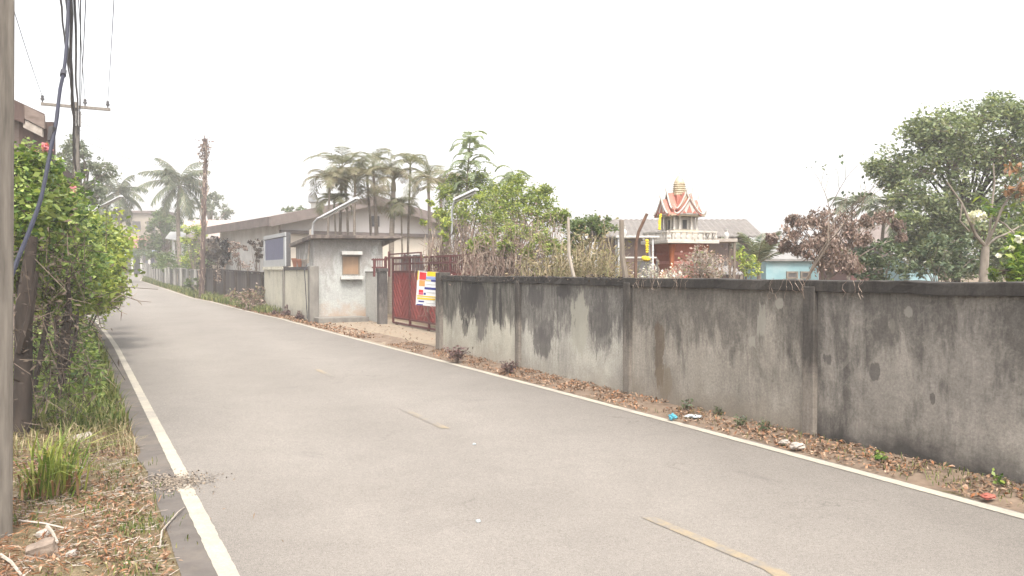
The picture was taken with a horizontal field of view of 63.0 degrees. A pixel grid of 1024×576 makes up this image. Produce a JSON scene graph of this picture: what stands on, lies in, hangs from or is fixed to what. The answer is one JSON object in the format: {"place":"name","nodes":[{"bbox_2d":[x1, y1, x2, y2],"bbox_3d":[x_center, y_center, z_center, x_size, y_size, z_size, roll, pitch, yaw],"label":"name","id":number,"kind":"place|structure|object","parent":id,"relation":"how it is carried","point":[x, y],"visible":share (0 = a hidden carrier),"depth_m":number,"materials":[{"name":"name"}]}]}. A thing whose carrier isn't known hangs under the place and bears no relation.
{"place":"outdoors","nodes":[
{"label":"outdoors","id":0,"kind":"place"},
{"bbox_2d":[14,0,69,275],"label":"drop cable","id":1,"kind":"object","parent":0,"point":[52,130],"visible":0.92,"depth_m":9.15,"materials":[{"name":"rubber"}]},
{"bbox_2d":[301,319,435,350],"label":"driveway","id":2,"kind":"structure","parent":0,"point":[419,333],"depth_m":23.05,"materials":[{"name":"concrete"}]},
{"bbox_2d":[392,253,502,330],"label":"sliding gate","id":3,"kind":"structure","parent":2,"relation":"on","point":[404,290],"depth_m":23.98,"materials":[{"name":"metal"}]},
{"bbox_2d":[416,271,440,305],"bbox_3d":[-1.692,0.014,17.837,0.798,0.770,0.285,1,2,42],"label":"sign board","id":4,"kind":"object","parent":3,"relation":"attached to","point":[426,289],"visible":0.85,"depth_m":17.95,"materials":[{"name":"metal"}]},
{"bbox_2d":[0,273,1005,575],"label":"ground","id":5,"kind":"structure","parent":0,"point":[18,539],"depth_m":5.61,"materials":[{"name":"soil"}]},
{"bbox_2d":[0,0,14,537],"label":"utility pole","id":6,"kind":"object","parent":5,"relation":"on","point":[7,34],"depth_m":5.28,"materials":[{"name":"concrete"}]},
{"bbox_2d":[25,537,59,559],"bbox_3d":[-2.808,1.571,4.995,0.181,0.113,0.124,-16,16,-22],"label":"rock","id":7,"kind":"object","parent":5,"relation":"on","point":[48,545],"visible":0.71,"depth_m":4.96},
{"bbox_2d":[13,100,79,343],"bbox_3d":[-14.182,-1.607,22.047,7.340,5.835,6.250,0,1,0],"label":"timber hut","id":8,"kind":"object","parent":5,"relation":"on","point":[30,123],"visible":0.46,"depth_m":19.13,"materials":[{"name":"brown wood"}]},
{"bbox_2d":[13,312,110,407],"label":"undergrowth","id":9,"kind":"object","parent":5,"relation":"on","point":[93,352],"visible":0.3,"depth_m":11.69,"materials":[{"name":"green plant"}]},
{"bbox_2d":[14,137,129,414],"bbox_3d":[-6.808,-0.252,11.857,2.480,3.479,7.576,0,1,-21],"label":"flowering hedge","id":10,"kind":"object","parent":5,"relation":"on","point":[61,197],"visible":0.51,"depth_m":10.21,"materials":[{"name":"green plant"}]},
{"bbox_2d":[13,326,133,434],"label":"verge grass","id":11,"kind":"structure","parent":5,"relation":"on","point":[112,395],"depth_m":9.54,"materials":[{"name":"plant"}]},
{"bbox_2d":[13,419,133,502],"bbox_3d":[-3.540,1.292,6.385,1.255,0.558,1.099,0,1,11],"label":"grass tussock","id":12,"kind":"object","parent":5,"relation":"on","point":[55,478],"depth_m":6.27,"materials":[{"name":"green plant"}]},
{"bbox_2d":[40,95,110,186],"bbox_3d":[-16.547,-3.146,31.797,2.335,8.131,0.587,-1,1,-39],"label":"utility pole","id":13,"kind":"object","parent":5,"relation":"on","point":[42,98],"visible":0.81,"depth_m":31.82,"materials":[{"name":"concrete"}]},
{"bbox_2d":[69,0,77,177],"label":"telecom cable","id":14,"kind":"object","parent":13,"relation":"attached to","point":[71,61],"visible":0.76,"depth_m":18.82,"materials":[{"name":"rubber"}]},
{"bbox_2d":[73,0,78,134],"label":"telecom cable","id":15,"kind":"object","parent":13,"relation":"attached to","point":[75,15],"visible":0.98,"depth_m":19.25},
{"bbox_2d":[13,397,145,456],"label":"dry grass","id":16,"kind":"structure","parent":5,"relation":"on","point":[32,436],"depth_m":8.12,"materials":[{"name":"plant"}]},
{"bbox_2d":[13,182,157,442],"bbox_3d":[-4.710,0.284,8.779,1.592,2.692,2.077,0,1,0],"label":"hedge","id":17,"kind":"object","parent":5,"relation":"on","point":[24,347],"visible":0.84,"depth_m":8.40,"materials":[{"name":"green plant"}]},
{"bbox_2d":[56,133,121,208],"bbox_3d":[-19.526,-3.212,37.995,2.875,7.854,3.192,0,1,15],"label":"broadleaf tree","id":18,"kind":"object","parent":5,"relation":"on","point":[98,191],"visible":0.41,"depth_m":37.87,"materials":[{"name":"green plant"}]},
{"bbox_2d":[0,424,179,575],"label":"leaf litter","id":19,"kind":"object","parent":5,"relation":"on","point":[120,556],"visible":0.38,"depth_m":5.64,"materials":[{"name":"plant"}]},
{"bbox_2d":[36,205,145,348],"bbox_3d":[-9.002,-0.305,18.282,1.889,3.327,12.240,0,1,-21],"label":"leafy hedge","id":20,"kind":"object","parent":5,"relation":"on","point":[119,258],"visible":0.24,"depth_m":17.20,"materials":[{"name":"green plant"}]},
{"bbox_2d":[13,438,197,575],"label":"grass sprigs","id":21,"kind":"object","parent":5,"relation":"on","point":[141,526],"depth_m":5.72,"materials":[{"name":"plant"}]},
{"bbox_2d":[86,175,148,275],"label":"coconut palm","id":22,"kind":"object","parent":5,"relation":"on","point":[124,188],"visible":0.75,"depth_m":63.76,"materials":[{"name":"green plant"}]},
{"bbox_2d":[95,211,176,274],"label":"shop house","id":23,"kind":"structure","parent":5,"relation":"on","point":[140,219],"depth_m":95.36,"materials":[{"name":"white paint"}]},
{"bbox_2d":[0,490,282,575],"bbox_3d":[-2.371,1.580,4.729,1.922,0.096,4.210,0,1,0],"label":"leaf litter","id":24,"kind":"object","parent":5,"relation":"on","point":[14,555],"visible":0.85,"depth_m":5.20,"materials":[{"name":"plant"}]},
{"bbox_2d":[84,316,217,575],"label":"road shoulder","id":25,"kind":"object","parent":5,"relation":"on","point":[192,554],"visible":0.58,"depth_m":6.38},
{"bbox_2d":[142,263,166,282],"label":"board fence","id":26,"kind":"object","parent":5,"relation":"on","point":[158,274],"visible":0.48,"depth_m":68.10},
{"bbox_2d":[137,207,187,257],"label":"broadleaf tree","id":27,"kind":"object","parent":5,"relation":"on","point":[164,225],"visible":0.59,"depth_m":73.31,"materials":[{"name":"green plant"}]},
{"bbox_2d":[135,158,210,265],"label":"coconut palm","id":28,"kind":"object","parent":5,"relation":"on","point":[167,175],"visible":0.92,"depth_m":59.40,"materials":[{"name":"green plant"}]},
{"bbox_2d":[167,267,199,288],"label":"board fence","id":29,"kind":"object","parent":5,"relation":"on","point":[183,274],"visible":0.53,"depth_m":53.05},
{"bbox_2d":[153,242,216,277],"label":"fence vine","id":30,"kind":"object","parent":5,"relation":"on","point":[167,259],"visible":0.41,"depth_m":55.70,"materials":[{"name":"brown plant"}]},
{"bbox_2d":[179,221,207,268],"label":"fence vine","id":31,"kind":"object","parent":5,"relation":"on","point":[196,230],"visible":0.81,"depth_m":50.01,"materials":[{"name":"green plant"}]},
{"bbox_2d":[195,135,215,297],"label":"utility pole","id":32,"kind":"object","parent":5,"relation":"on","point":[204,189],"visible":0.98,"depth_m":42.37,"materials":[{"name":"brown wood"}]},
{"bbox_2d":[186,191,233,219],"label":"broadleaf tree","id":33,"kind":"object","parent":5,"relation":"on","point":[216,198],"visible":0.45,"depth_m":80.09,"materials":[{"name":"green plant"}]},
{"bbox_2d":[142,275,281,312],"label":"verge grass","id":34,"kind":"structure","parent":5,"relation":"on","point":[210,296],"depth_m":41.48,"materials":[{"name":"plant"}]},
{"bbox_2d":[195,236,231,268],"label":"dry shrub","id":35,"kind":"object","parent":5,"relation":"on","point":[223,252],"visible":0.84,"depth_m":45.63,"materials":[{"name":"grey plant"}]},
{"bbox_2d":[183,219,243,268],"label":"tin roof house","id":36,"kind":"structure","parent":5,"relation":"on","point":[187,222],"depth_m":63.85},
{"bbox_2d":[204,268,263,302],"bbox_3d":[-13.735,-0.137,40.629,0.190,1.731,13.545,-1,1,-30],"label":"board fence","id":37,"kind":"object","parent":5,"relation":"on","point":[239,280],"visible":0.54,"depth_m":39.98,"materials":[{"name":"grey wood"}]},
{"bbox_2d":[226,240,247,269],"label":"dry shrub","id":38,"kind":"object","parent":5,"relation":"on","point":[235,254],"visible":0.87,"depth_m":40.96,"materials":[{"name":"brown plant"}]},
{"bbox_2d":[223,283,265,307],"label":"dry shrub","id":39,"kind":"object","parent":5,"relation":"on","point":[244,298],"visible":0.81,"depth_m":33.86,"materials":[{"name":"brown plant"}]},
{"bbox_2d":[247,238,264,273],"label":"dry shrub","id":40,"kind":"object","parent":5,"relation":"on","point":[258,255],"visible":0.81,"depth_m":38.15,"materials":[{"name":"grey plant"}]},
{"bbox_2d":[262,266,318,321],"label":"cream wall","id":41,"kind":"structure","parent":5,"relation":"on","point":[284,286],"depth_m":29.27,"materials":[{"name":"concrete"}]},
{"bbox_2d":[263,232,290,266],"bbox_3d":[-9.154,-1.451,32.429,0.210,1.250,4.520,-1,1,-26],"label":"notice board","id":42,"kind":"object","parent":41,"relation":"on","point":[276,250],"visible":0.99,"depth_m":31.75,"materials":[{"name":"metal"}]},
{"bbox_2d":[301,169,354,234],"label":"areca palm","id":43,"kind":"object","parent":5,"relation":"on","point":[329,177],"visible":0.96,"depth_m":30.93,"materials":[{"name":"green plant"}]},
{"bbox_2d":[311,192,352,234],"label":"areca palm","id":44,"kind":"object","parent":5,"relation":"on","point":[335,198],"visible":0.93,"depth_m":31.47,"materials":[{"name":"green plant"}]},
{"bbox_2d":[303,146,367,234],"bbox_3d":[-6.739,-2.247,32.574,2.616,6.287,2.525,0,1,0],"label":"areca palm","id":45,"kind":"object","parent":5,"relation":"on","point":[339,159],"visible":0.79,"depth_m":32.25,"materials":[{"name":"green plant"}]},
{"bbox_2d":[311,197,359,234],"bbox_3d":[-5.616,-0.856,26.272,2.262,3.906,0.193,1,1,38],"label":"street lamp","id":46,"kind":"object","parent":5,"relation":"on","point":[339,208],"visible":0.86,"depth_m":26.11,"materials":[{"name":"metal"}]},
{"bbox_2d":[206,197,469,282],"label":"bungalow","id":47,"kind":"object","parent":5,"relation":"on","point":[297,225],"visible":0.23,"depth_m":41.83,"materials":[{"name":"white paint"}]},
{"bbox_2d":[317,166,365,234],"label":"areca palm","id":48,"kind":"object","parent":5,"relation":"on","point":[347,217],"visible":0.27,"depth_m":33.43,"materials":[{"name":"green plant"}]},
{"bbox_2d":[289,235,401,322],"bbox_3d":[-5.636,-0.282,28.329,3.020,2.882,4.000,-1,1,-26],"label":"guard booth","id":49,"kind":"object","parent":5,"relation":"on","point":[344,263],"visible":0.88,"depth_m":27.11,"materials":[{"name":"grey concrete"}]},
{"bbox_2d":[342,255,359,274],"bbox_3d":[-5.272,-0.740,27.282,0.600,0.638,0.055,-1,1,-26],"label":"window","id":50,"kind":"structure","parent":49,"relation":"in","point":[350,264],"depth_m":27.29,"materials":[{"name":"brown wood"}]},
{"bbox_2d":[328,166,383,234],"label":"areca palm","id":51,"kind":"object","parent":5,"relation":"on","point":[352,171],"visible":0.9,"depth_m":31.34,"materials":[{"name":"green plant"}]},
{"bbox_2d":[343,163,390,235],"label":"areca palm","id":52,"kind":"object","parent":5,"relation":"on","point":[369,211],"visible":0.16,"depth_m":33.40,"materials":[{"name":"green plant"}]},
{"bbox_2d":[365,271,376,321],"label":"wall","id":53,"kind":"structure","parent":5,"relation":"on","point":[371,297],"depth_m":26.82,"materials":[{"name":"concrete"}]},
{"bbox_2d":[346,147,396,235],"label":"areca palm","id":54,"kind":"object","parent":5,"relation":"on","point":[374,158],"visible":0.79,"depth_m":31.91,"materials":[{"name":"green plant"}]},
{"bbox_2d":[352,185,397,235],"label":"areca palm","id":55,"kind":"object","parent":5,"relation":"on","point":[370,195],"visible":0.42,"depth_m":32.98,"materials":[{"name":"green plant"}]},
{"bbox_2d":[376,268,387,323],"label":"gate pillar","id":56,"kind":"structure","parent":5,"relation":"on","point":[382,315],"depth_m":25.48,"materials":[{"name":"concrete"}]},
{"bbox_2d":[371,252,421,276],"bbox_3d":[-3.401,-0.705,24.348,0.500,0.770,3.200,-1,1,-26],"label":"gate guide","id":57,"kind":"object","parent":56,"relation":"on","point":[386,259],"visible":0.97,"depth_m":25.50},
{"bbox_2d":[364,166,420,313],"bbox_3d":[-4.347,-1.775,30.965,2.228,5.472,2.473,0,1,0],"label":"areca palm","id":58,"kind":"object","parent":5,"relation":"on","point":[392,172],"visible":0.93,"depth_m":30.83,"materials":[{"name":"green plant"}]},
{"bbox_2d":[381,196,422,256],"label":"areca palm","id":59,"kind":"object","parent":5,"relation":"on","point":[400,204],"visible":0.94,"depth_m":30.77,"materials":[{"name":"green plant"}]},
{"bbox_2d":[386,154,431,270],"bbox_3d":[-3.868,-2.086,31.419,1.959,6.043,1.902,0,1,0],"label":"areca palm","id":60,"kind":"object","parent":5,"relation":"on","point":[406,159],"visible":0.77,"depth_m":31.40,"materials":[{"name":"green plant"}]},
{"bbox_2d":[394,152,472,270],"bbox_3d":[-2.907,-1.947,30.465,2.755,5.844,2.490,-1,1,-31],"label":"areca palm","id":61,"kind":"object","parent":5,"relation":"on","point":[433,172],"visible":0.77,"depth_m":30.34,"materials":[{"name":"green plant"}]},
{"bbox_2d":[410,172,470,251],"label":"areca palm","id":62,"kind":"object","parent":5,"relation":"on","point":[427,186],"visible":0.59,"depth_m":28.78,"materials":[{"name":"green plant"}]},
{"bbox_2d":[419,191,483,254],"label":"vine shrub","id":63,"kind":"object","parent":5,"relation":"on","point":[464,215],"visible":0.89,"depth_m":22.49,"materials":[{"name":"green plant"}]},
{"bbox_2d":[410,206,505,323],"bbox_3d":[-1.349,-0.619,22.933,2.758,3.191,2.554,0,1,0],"label":"dry shrub","id":64,"kind":"object","parent":5,"relation":"on","point":[448,249],"visible":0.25,"depth_m":22.49,"materials":[{"name":"brown plant"}]},
{"bbox_2d":[451,188,478,261],"bbox_3d":[-1.305,-0.678,22.178,0.180,3.872,1.102,-1,2,-44],"label":"street lamp","id":65,"kind":"object","parent":5,"relation":"on","point":[465,195],"visible":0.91,"depth_m":22.19,"materials":[{"name":"metal"}]},
{"bbox_2d":[434,130,498,244],"bbox_3d":[-1.145,-1.658,24.026,1.715,5.764,1.614,-1,1,-40],"label":"feathery tree","id":66,"kind":"object","parent":5,"relation":"on","point":[469,141],"visible":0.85,"depth_m":23.85,"materials":[{"name":"green plant"}]},
{"bbox_2d":[433,167,509,250],"bbox_3d":[-1.120,-1.172,23.760,2.298,4.812,1.811,0,1,0],"label":"vine shrub","id":67,"kind":"object","parent":5,"relation":"on","point":[449,191],"visible":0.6,"depth_m":23.61,"materials":[{"name":"green plant"}]},
{"bbox_2d":[485,165,533,255],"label":"feathery tree","id":68,"kind":"object","parent":5,"relation":"on","point":[507,175],"visible":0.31,"depth_m":21.85,"materials":[{"name":"green plant"}]},
{"bbox_2d":[449,202,587,284],"bbox_3d":[0.217,-0.281,17.111,3.086,3.058,2.325,0,1,0],"label":"dry shrub","id":69,"kind":"object","parent":5,"relation":"on","point":[490,269],"visible":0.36,"depth_m":16.84,"materials":[{"name":"beige plant"}]},
{"bbox_2d":[465,169,573,272],"bbox_3d":[0.205,-0.695,18.010,2.237,4.082,3.183,0,1,7],"label":"vine shrub","id":70,"kind":"object","parent":5,"relation":"on","point":[534,195],"visible":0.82,"depth_m":18.40,"materials":[{"name":"green plant"}]},
{"bbox_2d":[567,218,574,276],"bbox_3d":[1.115,0.171,13.100,0.506,2.548,0.058,0,1,0],"label":"fence post","id":71,"kind":"object","parent":5,"relation":"on","point":[569,250],"visible":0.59,"depth_m":13.06,"materials":[{"name":"beige"}]},
{"bbox_2d":[505,215,651,277],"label":"dry reeds","id":72,"kind":"object","parent":5,"relation":"on","point":[584,264],"visible":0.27,"depth_m":14.92,"materials":[{"name":"plant"}]},
{"bbox_2d":[558,210,618,274],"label":"leafy bush","id":73,"kind":"object","parent":5,"relation":"on","point":[594,220],"visible":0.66,"depth_m":17.36,"materials":[{"name":"green plant"}]},
{"bbox_2d":[619,220,628,277],"bbox_3d":[1.716,0.259,11.755,0.420,2.426,0.078,0,1,0],"label":"fence post","id":74,"kind":"object","parent":5,"relation":"on","point":[622,250],"visible":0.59,"depth_m":11.71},
{"bbox_2d":[613,236,659,277],"bbox_3d":[2.551,0.146,17.206,0.885,2.423,0.500,0,1,0],"label":"offering table","id":75,"kind":"object","parent":5,"relation":"on","point":[640,237],"visible":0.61,"depth_m":16.98,"materials":[{"name":"white paint"}]},
{"bbox_2d":[634,213,647,277],"bbox_3d":[1.768,0.239,11.196,0.272,2.482,0.038,0,1,0],"label":"fence post","id":76,"kind":"object","parent":5,"relation":"on","point":[636,244],"visible":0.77,"depth_m":11.16,"materials":[{"name":"metal"}]},
{"bbox_2d":[629,263,685,277],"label":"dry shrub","id":77,"kind":"object","parent":5,"relation":"on","point":[654,273],"visible":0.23,"depth_m":14.56,"materials":[{"name":"white plant"}]},
{"bbox_2d":[588,219,761,278],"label":"timber house","id":78,"kind":"structure","parent":5,"relation":"on","point":[743,226],"depth_m":32.98,"materials":[{"name":"grey tile"}]},
{"bbox_2d":[637,260,658,277],"bbox_3d":[5.341,-0.606,32.932,0.920,1.020,0.080,0,1,1],"label":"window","id":79,"kind":"structure","parent":78,"relation":"in","point":[643,264],"depth_m":32.91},
{"bbox_2d":[641,168,718,277],"bbox_3d":[3.599,-0.624,17.991,1.220,3.930,1.220,0,1,-18],"label":"spirit shrine","id":80,"kind":"object","parent":5,"relation":"on","point":[679,209],"visible":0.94,"depth_m":17.70,"materials":[{"name":"paint"}]},
{"bbox_2d":[353,333,1023,512],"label":"verge","id":81,"kind":"structure","parent":5,"relation":"on","point":[919,478],"depth_m":8.36,"materials":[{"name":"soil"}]},
{"bbox_2d":[230,305,381,337],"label":"leaf litter","id":82,"kind":"object","parent":81,"relation":"on","point":[318,325],"visible":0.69,"depth_m":24.57,"materials":[{"name":"plant"}]},
{"bbox_2d":[444,345,472,361],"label":"purple weed","id":83,"kind":"object","parent":81,"relation":"on","point":[456,357],"visible":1,"depth_m":15.26,"materials":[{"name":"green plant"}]},
{"bbox_2d":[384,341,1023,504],"bbox_3d":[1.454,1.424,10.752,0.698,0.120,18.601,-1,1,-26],"label":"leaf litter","id":84,"kind":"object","parent":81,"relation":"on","point":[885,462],"visible":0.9,"depth_m":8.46,"materials":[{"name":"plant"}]},
{"bbox_2d":[674,239,730,277],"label":"bare tree","id":85,"kind":"object","parent":5,"relation":"on","point":[705,263],"visible":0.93,"depth_m":14.52,"materials":[{"name":"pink plant"}]},
{"bbox_2d":[707,239,737,278],"bbox_3d":[4.797,0.085,19.405,0.743,2.448,0.500,0,1,0],"label":"offering table","id":86,"kind":"object","parent":5,"relation":"on","point":[730,241],"visible":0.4,"depth_m":19.17,"materials":[{"name":"grey stone"}]},
{"bbox_2d":[436,272,1023,484],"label":"concrete wall","id":87,"kind":"structure","parent":5,"relation":"on","point":[927,370],"depth_m":8.54,"materials":[{"name":"concrete"}]},
{"bbox_2d":[440,274,629,281],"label":"dead creeper","id":88,"kind":"object","parent":87,"relation":"on","point":[586,276],"visible":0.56,"depth_m":13.52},
{"bbox_2d":[731,246,762,278],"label":"leafy bush","id":89,"kind":"object","parent":5,"relation":"on","point":[748,264],"visible":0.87,"depth_m":19.89,"materials":[{"name":"green plant"}]},
{"bbox_2d":[720,231,788,278],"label":"young palm","id":90,"kind":"object","parent":5,"relation":"on","point":[762,251],"visible":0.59,"depth_m":21.91,"materials":[{"name":"green plant"}]},
{"bbox_2d":[740,251,818,279],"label":"blue shed","id":91,"kind":"structure","parent":5,"relation":"on","point":[785,266],"depth_m":30.05,"materials":[{"name":"paint"}]},
{"bbox_2d":[764,205,907,279],"bbox_3d":[6.762,-0.298,16.826,3.141,2.730,1.117,0,1,-9],"label":"dead tree","id":92,"kind":"object","parent":5,"relation":"on","point":[850,234],"visible":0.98,"depth_m":16.72,"materials":[{"name":"brown plant"}]},
{"bbox_2d":[805,154,890,279],"bbox_3d":[5.868,-0.874,14.748,1.410,2.964,1.019,1,1,31],"label":"bare tree","id":93,"kind":"object","parent":5,"relation":"on","point":[817,260],"visible":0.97,"depth_m":14.88,"materials":[{"name":"brown plant"}]},
{"bbox_2d":[828,192,878,279],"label":"areca palm","id":94,"kind":"object","parent":5,"relation":"on","point":[852,200],"visible":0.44,"depth_m":28.87,"materials":[{"name":"green plant"}]},
{"bbox_2d":[808,224,915,280],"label":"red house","id":95,"kind":"structure","parent":5,"relation":"on","point":[876,233],"depth_m":36.79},
{"bbox_2d":[840,237,916,280],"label":"leafy bush","id":96,"kind":"object","parent":5,"relation":"on","point":[877,260],"visible":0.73,"depth_m":17.17,"materials":[{"name":"green plant"}]},
{"bbox_2d":[853,194,907,273],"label":"areca palm","id":97,"kind":"object","parent":5,"relation":"on","point":[878,199],"visible":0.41,"depth_m":26.97,"materials":[{"name":"green plant"}]},
{"bbox_2d":[883,252,937,280],"bbox_3d":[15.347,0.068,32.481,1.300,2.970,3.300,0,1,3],"label":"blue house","id":98,"kind":"structure","parent":5,"relation":"on","point":[893,273],"depth_m":31.18,"materials":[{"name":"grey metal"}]},
{"bbox_2d":[859,89,1023,281],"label":"broadleaf tree","id":99,"kind":"object","parent":5,"relation":"on","point":[954,153],"visible":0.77,"depth_m":21.17,"materials":[{"name":"green plant"}]},
{"bbox_2d":[892,229,991,281],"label":"leafy bush","id":100,"kind":"object","parent":5,"relation":"on","point":[954,268],"visible":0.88,"depth_m":18.45,"materials":[{"name":"green plant"}]},
{"bbox_2d":[947,160,1023,281],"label":"frangipani tree","id":101,"kind":"object","parent":5,"relation":"on","point":[973,216],"visible":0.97,"depth_m":13.04,"materials":[{"name":"grey plant"}]},
{"bbox_2d":[986,230,1023,281],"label":"flowering bush","id":102,"kind":"object","parent":5,"relation":"on","point":[1013,270],"visible":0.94,"depth_m":9.44,"materials":[{"name":"green plant"}]},
{"bbox_2d":[14,0,1023,270],"label":"sky","id":103,"kind":"structure","parent":0,"point":[603,103],"materials":[{"name":"white"}]},
{"bbox_2d":[85,275,1023,575],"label":"road","id":104,"kind":"structure","parent":0,"point":[349,467],"depth_m":6.76,"materials":[{"name":"asphalt"}]},
{"bbox_2d":[88,315,188,478],"bbox_3d":[-23.007,0.253,44.054,1.218,1.114,85.006,-1,1,-28],"label":"edge line","id":105,"kind":"object","parent":104,"relation":"on","point":[174,459],"visible":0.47,"depth_m":9.50,"materials":[{"name":"white paint"}]},
{"bbox_2d":[107,468,234,495],"bbox_3d":[-2.748,1.552,6.633,1.064,0.028,0.958,0,1,22],"label":"grit patch","id":106,"kind":"object","parent":104,"relation":"on","point":[170,480],"visible":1,"depth_m":6.68,"materials":[{"name":"gravel"}]},
{"bbox_2d":[177,484,239,575],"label":"edge line","id":107,"kind":"object","parent":104,"relation":"on","point":[218,553],"visible":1,"depth_m":5.36,"materials":[{"name":"white paint"}]},
{"bbox_2d":[140,278,1023,518],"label":"edge line","id":108,"kind":"object","parent":104,"relation":"on","point":[968,501],"visible":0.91,"depth_m":8.18,"materials":[{"name":"white paint"}]},
{"bbox_2d":[642,517,790,575],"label":"line","id":109,"kind":"object","parent":104,"relation":"on","point":[773,570],"visible":1,"depth_m":5.09,"materials":[{"name":"yellow paint"}]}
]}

